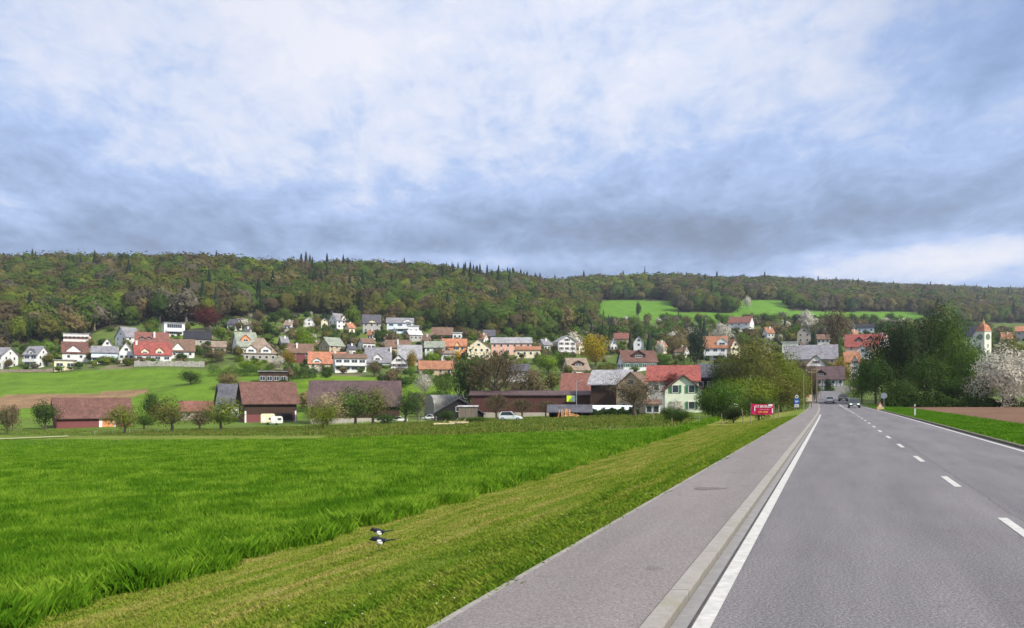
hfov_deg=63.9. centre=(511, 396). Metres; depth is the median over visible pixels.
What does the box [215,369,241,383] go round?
tree
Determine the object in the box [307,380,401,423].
barn
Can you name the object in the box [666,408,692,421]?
shrub
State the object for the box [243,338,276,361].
house
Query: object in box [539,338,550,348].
house
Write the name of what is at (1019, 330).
house
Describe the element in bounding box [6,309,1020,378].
thicket
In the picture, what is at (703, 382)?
house
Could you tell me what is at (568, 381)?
barn
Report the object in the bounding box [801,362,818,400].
tree
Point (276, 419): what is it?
caravan
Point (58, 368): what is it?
shrub
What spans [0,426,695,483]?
tall grass
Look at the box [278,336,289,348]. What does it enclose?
house
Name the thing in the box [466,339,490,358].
house
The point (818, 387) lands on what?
tree
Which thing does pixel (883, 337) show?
house
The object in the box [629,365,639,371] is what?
shrub
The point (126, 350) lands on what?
house
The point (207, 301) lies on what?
tree
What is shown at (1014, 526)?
lane dash
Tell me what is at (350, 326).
house
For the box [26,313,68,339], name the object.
tree
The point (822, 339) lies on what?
house
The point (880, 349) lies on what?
tree
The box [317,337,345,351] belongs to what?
house
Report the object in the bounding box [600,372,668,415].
spreading tree
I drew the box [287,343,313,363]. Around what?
house
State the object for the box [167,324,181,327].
window
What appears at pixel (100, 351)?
house
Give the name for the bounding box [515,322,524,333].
tree
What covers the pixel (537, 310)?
tree
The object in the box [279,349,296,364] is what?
tree
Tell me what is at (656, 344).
house
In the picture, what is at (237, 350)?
tree
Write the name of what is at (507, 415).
parked car
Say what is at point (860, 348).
house
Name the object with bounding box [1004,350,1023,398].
blossoming tree
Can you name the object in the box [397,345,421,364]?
house
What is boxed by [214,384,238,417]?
house
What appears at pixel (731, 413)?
shrub
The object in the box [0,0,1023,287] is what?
sky
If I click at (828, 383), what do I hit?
tree
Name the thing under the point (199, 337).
house
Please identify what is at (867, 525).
road
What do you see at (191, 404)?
shed
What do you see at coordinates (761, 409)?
banner
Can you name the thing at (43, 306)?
tree
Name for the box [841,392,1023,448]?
kerb
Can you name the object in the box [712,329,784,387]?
tree
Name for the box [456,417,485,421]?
shrub
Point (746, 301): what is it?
tree
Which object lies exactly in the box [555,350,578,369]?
tree
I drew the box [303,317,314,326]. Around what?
house
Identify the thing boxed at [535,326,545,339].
tree
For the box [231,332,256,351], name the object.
house
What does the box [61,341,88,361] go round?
house
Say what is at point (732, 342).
house
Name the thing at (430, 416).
parked car
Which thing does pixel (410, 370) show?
shrub
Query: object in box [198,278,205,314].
conifer
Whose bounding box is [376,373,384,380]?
tree
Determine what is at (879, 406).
warning sign
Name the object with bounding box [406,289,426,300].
tree
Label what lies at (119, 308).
tree
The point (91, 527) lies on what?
tall grass
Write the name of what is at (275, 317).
tree
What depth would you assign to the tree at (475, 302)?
615.99 m
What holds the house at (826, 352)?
on the ground at (24, 392)
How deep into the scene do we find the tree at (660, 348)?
419.01 m
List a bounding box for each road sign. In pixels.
[794,395,798,406]
[881,393,886,398]
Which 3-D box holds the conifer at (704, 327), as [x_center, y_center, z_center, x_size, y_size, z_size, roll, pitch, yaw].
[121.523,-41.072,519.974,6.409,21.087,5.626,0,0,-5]
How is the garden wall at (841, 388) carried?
on the ground at (24, 392)
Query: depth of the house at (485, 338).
484.42 m
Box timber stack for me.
[558,409,569,416]
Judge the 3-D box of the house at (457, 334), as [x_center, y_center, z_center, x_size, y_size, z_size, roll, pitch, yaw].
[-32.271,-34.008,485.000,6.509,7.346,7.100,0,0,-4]
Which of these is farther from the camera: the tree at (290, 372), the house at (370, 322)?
the house at (370, 322)
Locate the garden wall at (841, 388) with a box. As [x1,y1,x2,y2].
[835,385,850,392]
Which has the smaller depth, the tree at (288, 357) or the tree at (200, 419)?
the tree at (200, 419)
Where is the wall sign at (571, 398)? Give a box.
[567,396,575,401]
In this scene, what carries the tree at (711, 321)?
on the ground at (24, 392)
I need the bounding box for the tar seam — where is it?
[687,404,820,627]
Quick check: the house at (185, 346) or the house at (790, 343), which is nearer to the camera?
the house at (185, 346)
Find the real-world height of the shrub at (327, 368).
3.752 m
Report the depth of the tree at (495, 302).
622.52 m
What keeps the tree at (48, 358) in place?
on the ground at (24, 392)
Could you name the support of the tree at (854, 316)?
on the ground at (24, 392)
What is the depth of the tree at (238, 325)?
474.90 m
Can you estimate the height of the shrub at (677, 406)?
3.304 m
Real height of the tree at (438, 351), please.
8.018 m
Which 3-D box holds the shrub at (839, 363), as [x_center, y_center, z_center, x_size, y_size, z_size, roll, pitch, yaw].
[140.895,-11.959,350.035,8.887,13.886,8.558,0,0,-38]
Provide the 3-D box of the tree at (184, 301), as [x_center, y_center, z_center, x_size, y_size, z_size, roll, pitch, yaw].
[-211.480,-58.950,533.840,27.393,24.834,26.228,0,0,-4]
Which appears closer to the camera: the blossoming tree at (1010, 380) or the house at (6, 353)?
the blossoming tree at (1010, 380)
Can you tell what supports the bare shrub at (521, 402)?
on the ground at (24, 392)
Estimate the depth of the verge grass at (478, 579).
11.18 m
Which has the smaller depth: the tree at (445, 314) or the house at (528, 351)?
the house at (528, 351)
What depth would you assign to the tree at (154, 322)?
471.68 m
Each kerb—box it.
[639,400,819,627]
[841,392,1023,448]
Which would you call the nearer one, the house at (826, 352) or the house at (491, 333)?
the house at (826, 352)
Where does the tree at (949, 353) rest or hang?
on the ground at (24, 392)
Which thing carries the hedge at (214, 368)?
on the ground at (24, 392)
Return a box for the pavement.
[436,395,817,627]
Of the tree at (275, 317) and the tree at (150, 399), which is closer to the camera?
the tree at (150, 399)
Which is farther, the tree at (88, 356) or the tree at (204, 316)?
the tree at (204, 316)
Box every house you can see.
[0,347,19,368]
[22,346,49,367]
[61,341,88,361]
[62,333,91,346]
[90,346,119,363]
[101,338,112,345]
[114,327,137,345]
[118,342,133,362]
[133,340,172,361]
[134,332,168,342]
[160,322,185,336]
[169,339,195,358]
[183,331,211,345]
[211,341,226,351]
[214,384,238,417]
[226,319,241,330]
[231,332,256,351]
[243,326,252,331]
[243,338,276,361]
[257,371,287,381]
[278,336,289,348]
[283,319,294,329]
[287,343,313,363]
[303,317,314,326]
[307,351,345,367]
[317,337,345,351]
[320,318,328,327]
[328,313,346,328]
[332,350,367,372]
[343,322,355,334]
[345,343,356,353]
[357,338,376,351]
[362,314,380,332]
[365,347,391,364]
[366,329,374,337]
[385,339,411,353]
[386,318,413,333]
[390,354,408,367]
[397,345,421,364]
[405,330,422,341]
[417,360,453,376]
[421,334,433,345]
[424,341,444,354]
[432,327,452,338]
[441,350,455,360]
[442,338,466,356]
[452,332,462,338]
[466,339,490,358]
[478,333,488,341]
[483,330,495,337]
[490,337,531,355]
[508,364,528,385]
[514,346,540,358]
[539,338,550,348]
[552,335,575,353]
[560,358,590,372]
[576,340,583,353]
[607,339,617,348]
[614,333,628,344]
[614,371,647,412]
[616,350,658,371]
[633,336,644,349]
[643,399,661,413]
[646,365,700,410]
[653,340,667,353]
[660,374,701,412]
[673,345,689,356]
[697,363,737,410]
[703,336,727,359]
[727,316,754,329]
[727,338,739,359]
[761,326,774,337]
[781,341,798,352]
[784,344,838,364]
[796,326,811,344]
[804,355,826,374]
[807,366,845,390]
[816,334,830,344]
[841,352,860,368]
[844,334,879,353]
[849,329,857,333]
[849,356,859,378]
[855,345,870,358]
[856,324,874,332]
[878,332,888,345]
[999,331,1012,342]
[1015,326,1023,340]
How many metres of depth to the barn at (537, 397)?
216.04 m
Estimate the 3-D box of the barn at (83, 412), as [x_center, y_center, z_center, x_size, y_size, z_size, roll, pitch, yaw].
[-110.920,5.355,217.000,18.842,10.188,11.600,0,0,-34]
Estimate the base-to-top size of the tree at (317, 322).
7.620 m
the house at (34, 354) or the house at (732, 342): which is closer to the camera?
the house at (34, 354)
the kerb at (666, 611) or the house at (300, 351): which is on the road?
the kerb at (666, 611)
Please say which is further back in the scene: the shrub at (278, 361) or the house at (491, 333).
the house at (491, 333)
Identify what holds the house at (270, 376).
on the ground at (24, 392)
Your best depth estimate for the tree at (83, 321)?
471.29 m
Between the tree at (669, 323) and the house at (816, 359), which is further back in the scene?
the tree at (669, 323)
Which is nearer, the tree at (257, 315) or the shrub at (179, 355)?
the shrub at (179, 355)
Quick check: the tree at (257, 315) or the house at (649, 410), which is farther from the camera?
the tree at (257, 315)
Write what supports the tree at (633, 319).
on the ground at (24, 392)
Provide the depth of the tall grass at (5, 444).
99.85 m
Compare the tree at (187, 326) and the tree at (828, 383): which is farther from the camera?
the tree at (187, 326)
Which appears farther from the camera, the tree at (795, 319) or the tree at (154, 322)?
the tree at (795, 319)
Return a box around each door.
[102,419,113,426]
[275,413,292,421]
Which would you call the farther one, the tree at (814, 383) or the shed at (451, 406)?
the shed at (451, 406)
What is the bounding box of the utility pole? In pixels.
[813,366,819,402]
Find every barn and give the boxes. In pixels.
[50,397,133,428]
[235,382,299,422]
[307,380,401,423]
[469,391,590,417]
[559,373,590,404]
[587,369,633,404]
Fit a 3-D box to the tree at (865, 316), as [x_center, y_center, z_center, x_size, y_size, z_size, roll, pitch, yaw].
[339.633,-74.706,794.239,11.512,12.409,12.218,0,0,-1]
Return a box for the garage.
[53,359,76,371]
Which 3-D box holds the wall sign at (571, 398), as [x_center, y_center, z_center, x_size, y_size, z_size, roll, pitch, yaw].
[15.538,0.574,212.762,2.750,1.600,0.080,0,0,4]
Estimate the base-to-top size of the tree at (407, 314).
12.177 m
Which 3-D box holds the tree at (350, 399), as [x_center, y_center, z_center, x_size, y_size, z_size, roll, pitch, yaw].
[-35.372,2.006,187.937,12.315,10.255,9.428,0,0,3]
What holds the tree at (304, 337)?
on the ground at (24, 392)
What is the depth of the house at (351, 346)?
409.73 m
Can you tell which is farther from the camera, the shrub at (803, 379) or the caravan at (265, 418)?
the caravan at (265, 418)
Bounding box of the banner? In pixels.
[750,403,773,423]
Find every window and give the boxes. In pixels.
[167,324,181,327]
[167,331,181,334]
[646,406,651,412]
[654,406,658,412]
[669,385,680,392]
[686,385,697,392]
[686,401,697,408]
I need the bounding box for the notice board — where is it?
[806,394,811,406]
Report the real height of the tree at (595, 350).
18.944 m
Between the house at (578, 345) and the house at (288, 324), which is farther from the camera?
the house at (288, 324)
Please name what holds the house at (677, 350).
on the ground at (24, 392)
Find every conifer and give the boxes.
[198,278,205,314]
[212,287,222,317]
[442,292,452,326]
[601,319,604,341]
[607,326,612,340]
[627,330,632,349]
[644,330,655,350]
[677,349,692,364]
[701,318,706,338]
[810,330,817,344]
[836,339,843,355]
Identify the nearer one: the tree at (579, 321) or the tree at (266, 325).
the tree at (266, 325)
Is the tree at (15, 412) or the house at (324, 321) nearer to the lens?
the tree at (15, 412)
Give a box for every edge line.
[692,415,820,627]
[866,407,1023,451]
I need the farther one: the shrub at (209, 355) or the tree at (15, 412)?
the shrub at (209, 355)
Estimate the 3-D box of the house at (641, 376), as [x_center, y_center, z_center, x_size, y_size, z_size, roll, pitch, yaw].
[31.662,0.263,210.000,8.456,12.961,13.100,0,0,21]
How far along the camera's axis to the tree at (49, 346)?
389.21 m
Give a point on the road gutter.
(686, 615)
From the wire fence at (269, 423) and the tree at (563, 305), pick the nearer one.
the wire fence at (269, 423)
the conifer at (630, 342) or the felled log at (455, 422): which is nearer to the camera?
the felled log at (455, 422)
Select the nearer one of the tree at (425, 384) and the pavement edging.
the pavement edging
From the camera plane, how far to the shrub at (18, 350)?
393.55 m
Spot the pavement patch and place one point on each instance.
(704, 488)
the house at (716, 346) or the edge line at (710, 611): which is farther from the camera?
the house at (716, 346)
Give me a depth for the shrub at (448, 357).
407.91 m
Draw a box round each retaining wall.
[0,368,53,371]
[134,361,204,366]
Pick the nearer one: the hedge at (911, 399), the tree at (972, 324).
the hedge at (911, 399)
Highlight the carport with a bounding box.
[593,405,631,409]
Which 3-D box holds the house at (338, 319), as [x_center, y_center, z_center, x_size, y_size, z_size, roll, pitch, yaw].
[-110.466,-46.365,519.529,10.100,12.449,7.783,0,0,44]
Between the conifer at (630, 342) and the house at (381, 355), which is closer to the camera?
the house at (381, 355)
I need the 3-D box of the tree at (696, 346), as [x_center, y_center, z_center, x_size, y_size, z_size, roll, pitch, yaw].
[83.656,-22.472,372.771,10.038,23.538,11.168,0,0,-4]
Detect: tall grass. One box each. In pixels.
[0,416,724,627]
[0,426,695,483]
[0,437,279,449]
[0,459,593,627]
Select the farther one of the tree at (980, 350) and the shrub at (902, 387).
the tree at (980, 350)
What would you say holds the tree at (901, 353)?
on the ground at (24, 392)
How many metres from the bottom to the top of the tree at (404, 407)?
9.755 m
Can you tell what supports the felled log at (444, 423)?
on the ground at (24, 392)
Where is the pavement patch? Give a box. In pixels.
[695,487,724,489]
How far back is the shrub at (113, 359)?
361.56 m
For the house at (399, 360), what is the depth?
381.00 m
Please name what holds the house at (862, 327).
on the ground at (24, 392)
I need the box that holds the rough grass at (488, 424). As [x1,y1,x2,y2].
[0,412,693,437]
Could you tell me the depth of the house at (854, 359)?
368.36 m
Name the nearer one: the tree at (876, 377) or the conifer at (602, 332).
the tree at (876, 377)
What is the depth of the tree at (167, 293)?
539.58 m
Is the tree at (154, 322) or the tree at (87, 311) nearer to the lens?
the tree at (154, 322)
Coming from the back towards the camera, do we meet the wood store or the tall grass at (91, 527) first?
the wood store
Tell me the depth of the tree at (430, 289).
644.02 m
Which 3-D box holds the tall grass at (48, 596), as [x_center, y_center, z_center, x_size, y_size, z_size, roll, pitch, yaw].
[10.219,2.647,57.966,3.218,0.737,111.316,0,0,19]
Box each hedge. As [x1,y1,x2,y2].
[208,363,301,375]
[289,364,317,378]
[405,374,442,383]
[591,407,639,415]
[880,391,951,406]
[949,397,1023,406]
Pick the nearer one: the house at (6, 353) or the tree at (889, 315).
the house at (6, 353)
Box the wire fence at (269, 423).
[238,420,311,426]
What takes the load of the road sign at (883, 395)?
on the ground at (24, 392)
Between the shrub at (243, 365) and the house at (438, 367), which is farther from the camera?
the house at (438, 367)
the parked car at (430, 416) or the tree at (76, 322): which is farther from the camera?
the tree at (76, 322)
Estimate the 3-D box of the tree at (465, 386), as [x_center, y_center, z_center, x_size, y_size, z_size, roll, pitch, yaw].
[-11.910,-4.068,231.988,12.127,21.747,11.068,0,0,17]
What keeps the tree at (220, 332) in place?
on the ground at (24, 392)
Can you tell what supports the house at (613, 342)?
on the ground at (24, 392)
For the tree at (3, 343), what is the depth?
397.92 m
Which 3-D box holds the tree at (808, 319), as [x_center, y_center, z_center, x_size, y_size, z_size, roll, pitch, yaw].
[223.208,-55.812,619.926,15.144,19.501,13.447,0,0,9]
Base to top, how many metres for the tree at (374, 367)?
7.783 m
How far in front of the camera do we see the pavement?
8.84 m
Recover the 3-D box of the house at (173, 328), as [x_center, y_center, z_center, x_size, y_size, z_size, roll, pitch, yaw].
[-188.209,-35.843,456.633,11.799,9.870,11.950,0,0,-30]
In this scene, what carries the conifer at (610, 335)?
on the ground at (24, 392)
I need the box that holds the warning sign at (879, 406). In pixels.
[876,402,883,409]
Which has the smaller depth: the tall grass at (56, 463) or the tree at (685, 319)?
the tall grass at (56, 463)
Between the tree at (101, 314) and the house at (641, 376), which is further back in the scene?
the tree at (101, 314)
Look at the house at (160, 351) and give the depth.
361.96 m
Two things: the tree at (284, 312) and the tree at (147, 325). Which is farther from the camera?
the tree at (284, 312)
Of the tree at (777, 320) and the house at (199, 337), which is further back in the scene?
the tree at (777, 320)
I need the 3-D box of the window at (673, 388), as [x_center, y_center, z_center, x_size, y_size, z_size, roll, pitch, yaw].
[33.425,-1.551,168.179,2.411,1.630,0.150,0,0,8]
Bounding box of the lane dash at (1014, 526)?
[998,518,1023,536]
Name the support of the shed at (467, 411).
on the ground at (24, 392)
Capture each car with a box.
[394,416,404,421]
[422,414,433,419]
[499,411,522,419]
[824,396,834,402]
[838,394,848,400]
[847,399,860,407]
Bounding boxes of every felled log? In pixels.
[434,420,454,424]
[449,419,463,423]
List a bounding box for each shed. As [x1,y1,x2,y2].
[178,401,213,419]
[432,398,485,420]
[457,405,478,419]
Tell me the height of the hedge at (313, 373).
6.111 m
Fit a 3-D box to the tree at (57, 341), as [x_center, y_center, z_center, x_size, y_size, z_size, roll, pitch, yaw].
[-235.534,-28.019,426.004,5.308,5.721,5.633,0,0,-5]
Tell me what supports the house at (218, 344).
on the ground at (24, 392)
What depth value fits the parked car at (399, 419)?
213.23 m
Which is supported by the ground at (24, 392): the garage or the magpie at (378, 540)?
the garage
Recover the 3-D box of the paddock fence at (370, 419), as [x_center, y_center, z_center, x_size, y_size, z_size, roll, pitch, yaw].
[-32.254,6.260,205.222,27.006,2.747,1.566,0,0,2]
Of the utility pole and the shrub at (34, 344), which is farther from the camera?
the shrub at (34, 344)
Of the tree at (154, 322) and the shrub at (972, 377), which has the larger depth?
the tree at (154, 322)
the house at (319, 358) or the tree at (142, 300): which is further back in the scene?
the tree at (142, 300)
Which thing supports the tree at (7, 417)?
on the ground at (24, 392)
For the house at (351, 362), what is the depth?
361.44 m
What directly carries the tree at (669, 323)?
on the ground at (24, 392)
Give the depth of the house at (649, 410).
165.05 m
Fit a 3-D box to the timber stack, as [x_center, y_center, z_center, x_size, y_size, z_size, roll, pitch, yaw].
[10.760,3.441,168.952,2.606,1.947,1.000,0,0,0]
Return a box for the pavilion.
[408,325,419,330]
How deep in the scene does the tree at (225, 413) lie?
175.01 m
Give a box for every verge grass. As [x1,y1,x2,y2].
[24,415,797,627]
[864,405,1023,444]
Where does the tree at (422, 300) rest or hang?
on the ground at (24, 392)
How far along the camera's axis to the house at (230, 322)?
475.90 m
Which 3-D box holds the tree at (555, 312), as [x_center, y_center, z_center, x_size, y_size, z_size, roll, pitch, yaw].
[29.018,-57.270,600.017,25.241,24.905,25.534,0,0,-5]
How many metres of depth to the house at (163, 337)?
400.40 m
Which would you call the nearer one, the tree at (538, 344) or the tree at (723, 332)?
the tree at (538, 344)
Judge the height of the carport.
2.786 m
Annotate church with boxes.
[959,318,991,354]
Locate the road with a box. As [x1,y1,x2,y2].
[690,391,1023,627]
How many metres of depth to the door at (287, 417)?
240.48 m
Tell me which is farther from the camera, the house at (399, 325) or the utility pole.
the house at (399, 325)
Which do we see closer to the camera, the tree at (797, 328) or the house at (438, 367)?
the house at (438, 367)
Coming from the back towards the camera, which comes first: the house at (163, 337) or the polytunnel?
the house at (163, 337)
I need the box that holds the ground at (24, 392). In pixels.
[0,296,1023,627]
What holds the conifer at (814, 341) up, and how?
on the ground at (24, 392)
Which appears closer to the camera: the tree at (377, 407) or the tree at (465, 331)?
the tree at (377, 407)
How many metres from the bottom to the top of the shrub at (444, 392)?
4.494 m
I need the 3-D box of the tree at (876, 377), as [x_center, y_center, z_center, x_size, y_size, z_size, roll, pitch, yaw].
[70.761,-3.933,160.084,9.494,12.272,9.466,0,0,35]
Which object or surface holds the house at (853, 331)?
on the ground at (24, 392)
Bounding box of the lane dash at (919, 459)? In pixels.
[913,456,925,461]
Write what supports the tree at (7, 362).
on the ground at (24, 392)
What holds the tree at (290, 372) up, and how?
on the ground at (24, 392)
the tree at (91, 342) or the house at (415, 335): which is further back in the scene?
the house at (415, 335)
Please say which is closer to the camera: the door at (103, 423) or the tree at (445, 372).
the door at (103, 423)
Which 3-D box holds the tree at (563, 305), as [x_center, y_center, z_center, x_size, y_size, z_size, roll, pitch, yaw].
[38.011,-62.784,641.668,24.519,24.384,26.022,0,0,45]
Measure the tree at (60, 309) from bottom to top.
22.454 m
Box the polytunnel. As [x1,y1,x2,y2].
[424,395,467,416]
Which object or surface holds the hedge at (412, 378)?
on the ground at (24, 392)
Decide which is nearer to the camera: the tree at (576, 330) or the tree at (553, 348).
the tree at (553, 348)
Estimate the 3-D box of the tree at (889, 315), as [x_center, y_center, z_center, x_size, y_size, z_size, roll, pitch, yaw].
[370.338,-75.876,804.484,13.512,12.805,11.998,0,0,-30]
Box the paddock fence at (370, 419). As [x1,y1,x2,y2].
[337,417,424,423]
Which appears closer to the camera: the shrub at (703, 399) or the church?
the shrub at (703, 399)
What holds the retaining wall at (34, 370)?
on the ground at (24, 392)
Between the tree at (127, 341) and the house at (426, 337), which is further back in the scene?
the house at (426, 337)
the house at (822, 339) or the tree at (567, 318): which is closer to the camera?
the house at (822, 339)
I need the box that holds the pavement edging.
[427,404,809,627]
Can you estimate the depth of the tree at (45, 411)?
204.17 m
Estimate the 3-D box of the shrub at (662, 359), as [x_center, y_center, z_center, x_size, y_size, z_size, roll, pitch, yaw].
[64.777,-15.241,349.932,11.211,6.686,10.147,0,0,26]
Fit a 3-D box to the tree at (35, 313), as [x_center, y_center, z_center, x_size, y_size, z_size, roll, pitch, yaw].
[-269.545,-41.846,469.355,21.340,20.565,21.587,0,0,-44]
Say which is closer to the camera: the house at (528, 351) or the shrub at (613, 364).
the shrub at (613, 364)
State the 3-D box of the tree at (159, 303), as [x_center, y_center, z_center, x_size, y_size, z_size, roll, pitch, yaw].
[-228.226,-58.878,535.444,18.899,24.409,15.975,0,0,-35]
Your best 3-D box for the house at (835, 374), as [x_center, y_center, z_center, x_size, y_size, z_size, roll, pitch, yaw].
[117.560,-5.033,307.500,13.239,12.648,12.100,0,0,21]
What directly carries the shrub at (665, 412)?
on the ground at (24, 392)
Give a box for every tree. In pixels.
[0,336,10,346]
[0,404,21,433]
[2,358,13,368]
[3,315,29,342]
[7,404,18,430]
[16,301,41,336]
[20,312,39,341]
[21,307,57,338]
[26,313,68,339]
[30,399,64,428]
[32,297,59,317]
[36,313,65,338]
[38,338,59,353]
[41,353,55,366]
[51,299,80,324]
[52,337,61,344]
[57,310,90,332]
[67,310,87,332]
[68,297,102,331]
[83,300,115,330]
[84,294,117,327]
[86,338,96,347]
[86,353,90,362]
[94,291,129,325]
[99,402,145,433]
[121,339,132,344]
[131,295,152,320]
[133,410,157,428]
[138,389,160,414]
[143,317,160,328]
[144,322,154,329]
[144,325,159,331]
[146,394,199,431]
[147,284,175,319]
[147,288,173,322]
[166,287,202,321]
[177,368,202,384]
[182,407,215,428]
[185,322,190,330]
[187,302,222,328]
[195,291,218,313]
[195,395,245,428]
[211,324,230,340]
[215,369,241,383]
[232,345,244,357]
[234,322,244,330]
[248,310,263,321]
[258,320,273,334]
[269,311,282,324]
[277,306,292,319]
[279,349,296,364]
[282,366,296,381]
[292,321,299,329]
[293,324,318,350]
[298,390,307,412]
[305,390,349,419]
[311,318,320,326]
[319,327,334,339]
[321,312,328,318]
[328,331,343,339]
[334,384,382,423]
[343,303,361,324]
[350,384,393,423]
[358,308,372,315]
[365,361,382,376]
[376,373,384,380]
[380,368,402,380]
[390,385,426,421]
[400,308,414,317]
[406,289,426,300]
[407,347,417,366]
[407,391,429,421]
[412,293,437,306]
[412,372,432,394]
[424,286,442,293]
[429,297,444,306]
[430,294,459,323]
[431,346,445,360]
[435,301,456,326]
[439,286,456,296]
[443,370,451,378]
[449,344,489,403]
[450,299,474,327]
[450,351,460,362]
[459,327,469,337]
[465,348,525,392]
[468,296,489,307]
[474,295,492,304]
[474,299,496,318]
[480,304,511,324]
[482,320,498,329]
[491,297,501,304]
[498,296,523,306]
[501,326,516,336]
[504,304,517,319]
[510,366,552,390]
[511,300,523,311]
[512,300,530,312]
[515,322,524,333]
[521,322,536,333]
[525,304,546,316]
[528,299,548,306]
[528,300,552,309]
[533,341,544,348]
[535,301,564,327]
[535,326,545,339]
[540,372,560,390]
[545,332,554,341]
[550,344,557,353]
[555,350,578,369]
[556,300,571,308]
[557,305,586,329]
[558,305,573,329]
[561,364,572,372]
[570,325,581,333]
[578,331,612,366]
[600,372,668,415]
[629,315,639,323]
[629,321,647,332]
[643,317,649,324]
[655,341,666,353]
[661,318,676,328]
[662,371,678,393]
[667,335,690,352]
[681,314,691,322]
[687,322,709,364]
[693,315,702,323]
[702,317,715,327]
[703,355,743,407]
[708,324,733,339]
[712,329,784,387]
[716,313,729,323]
[743,296,751,306]
[748,359,784,403]
[759,312,774,322]
[764,346,801,402]
[770,318,783,326]
[786,323,802,340]
[792,314,799,322]
[796,361,805,371]
[797,309,818,329]
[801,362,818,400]
[808,384,820,398]
[821,304,851,343]
[824,377,832,390]
[848,312,858,319]
[848,344,900,403]
[859,314,869,320]
[859,316,921,390]
[881,320,937,390]
[884,312,895,317]
[912,296,978,392]
[929,323,981,398]
[938,343,1000,393]
[960,343,1023,406]
[963,320,978,326]
[969,339,992,363]
[988,329,1023,396]
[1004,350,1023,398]
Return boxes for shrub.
[14,348,24,355]
[25,341,39,349]
[53,365,64,371]
[73,361,83,368]
[106,325,114,331]
[108,357,117,361]
[174,352,183,357]
[201,348,227,362]
[219,318,227,324]
[235,357,267,370]
[271,355,283,367]
[303,403,342,428]
[318,370,332,377]
[322,365,332,371]
[371,330,387,341]
[373,413,400,423]
[384,329,402,339]
[396,376,411,386]
[406,366,415,377]
[422,323,431,329]
[424,351,440,360]
[432,370,459,394]
[436,391,449,394]
[437,408,455,420]
[443,355,451,360]
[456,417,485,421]
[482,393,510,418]
[510,398,535,416]
[534,352,560,372]
[536,400,556,416]
[596,363,618,369]
[605,362,616,368]
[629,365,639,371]
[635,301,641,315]
[657,353,675,364]
[659,407,680,419]
[665,398,687,411]
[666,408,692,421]
[693,384,715,414]
[693,393,728,416]
[694,378,754,416]
[713,407,744,422]
[718,374,784,415]
[736,395,782,420]
[746,367,812,411]
[779,368,812,409]
[830,355,852,379]
[842,365,874,402]
[881,377,920,396]
[892,348,964,398]
[923,375,975,399]
[956,381,999,401]
[961,366,997,400]
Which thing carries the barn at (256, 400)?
on the ground at (24, 392)
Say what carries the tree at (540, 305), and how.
on the ground at (24, 392)
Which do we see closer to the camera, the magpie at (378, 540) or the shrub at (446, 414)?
the magpie at (378, 540)
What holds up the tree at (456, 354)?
on the ground at (24, 392)
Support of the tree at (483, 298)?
on the ground at (24, 392)
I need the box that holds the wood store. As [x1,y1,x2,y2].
[547,404,592,416]
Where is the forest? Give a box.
[0,249,1023,343]
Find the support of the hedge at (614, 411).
on the ground at (24, 392)
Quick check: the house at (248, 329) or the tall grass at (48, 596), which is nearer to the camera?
the tall grass at (48, 596)
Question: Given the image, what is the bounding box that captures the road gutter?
[670,398,820,627]
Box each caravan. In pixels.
[261,414,274,424]
[271,416,286,423]
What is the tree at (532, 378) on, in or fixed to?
on the ground at (24, 392)
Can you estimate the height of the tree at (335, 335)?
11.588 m
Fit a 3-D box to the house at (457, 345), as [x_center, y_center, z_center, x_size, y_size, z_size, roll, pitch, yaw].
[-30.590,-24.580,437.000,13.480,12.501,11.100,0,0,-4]
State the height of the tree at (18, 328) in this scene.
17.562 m
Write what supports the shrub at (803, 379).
on the ground at (24, 392)
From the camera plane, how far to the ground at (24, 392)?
303.34 m
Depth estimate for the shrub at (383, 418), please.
167.40 m
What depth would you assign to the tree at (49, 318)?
461.94 m
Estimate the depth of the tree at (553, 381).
306.90 m
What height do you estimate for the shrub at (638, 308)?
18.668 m
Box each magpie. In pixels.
[369,536,396,550]
[370,527,392,536]
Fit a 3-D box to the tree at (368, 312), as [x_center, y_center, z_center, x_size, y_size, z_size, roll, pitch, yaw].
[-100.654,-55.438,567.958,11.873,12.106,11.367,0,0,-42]
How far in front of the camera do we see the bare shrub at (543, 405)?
195.53 m
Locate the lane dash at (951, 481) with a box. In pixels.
[941,476,961,486]
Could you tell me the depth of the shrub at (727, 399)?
111.17 m
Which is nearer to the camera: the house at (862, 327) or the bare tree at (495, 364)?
the bare tree at (495, 364)
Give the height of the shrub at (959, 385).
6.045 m
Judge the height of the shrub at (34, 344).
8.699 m
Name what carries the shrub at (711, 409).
on the ground at (24, 392)
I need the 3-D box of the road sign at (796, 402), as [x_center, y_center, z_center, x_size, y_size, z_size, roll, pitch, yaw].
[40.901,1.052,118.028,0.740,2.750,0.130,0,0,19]
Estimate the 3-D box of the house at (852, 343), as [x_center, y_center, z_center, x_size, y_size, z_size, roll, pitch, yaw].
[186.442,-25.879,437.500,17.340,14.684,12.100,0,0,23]
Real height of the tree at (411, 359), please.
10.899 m
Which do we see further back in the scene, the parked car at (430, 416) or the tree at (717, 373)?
the parked car at (430, 416)
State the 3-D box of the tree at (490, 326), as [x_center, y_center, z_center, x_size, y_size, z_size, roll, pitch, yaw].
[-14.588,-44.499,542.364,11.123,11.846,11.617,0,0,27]
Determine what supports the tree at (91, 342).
on the ground at (24, 392)
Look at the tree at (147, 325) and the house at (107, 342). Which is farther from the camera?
the tree at (147, 325)
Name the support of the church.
on the ground at (24, 392)
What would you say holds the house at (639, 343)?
on the ground at (24, 392)
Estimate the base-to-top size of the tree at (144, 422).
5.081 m

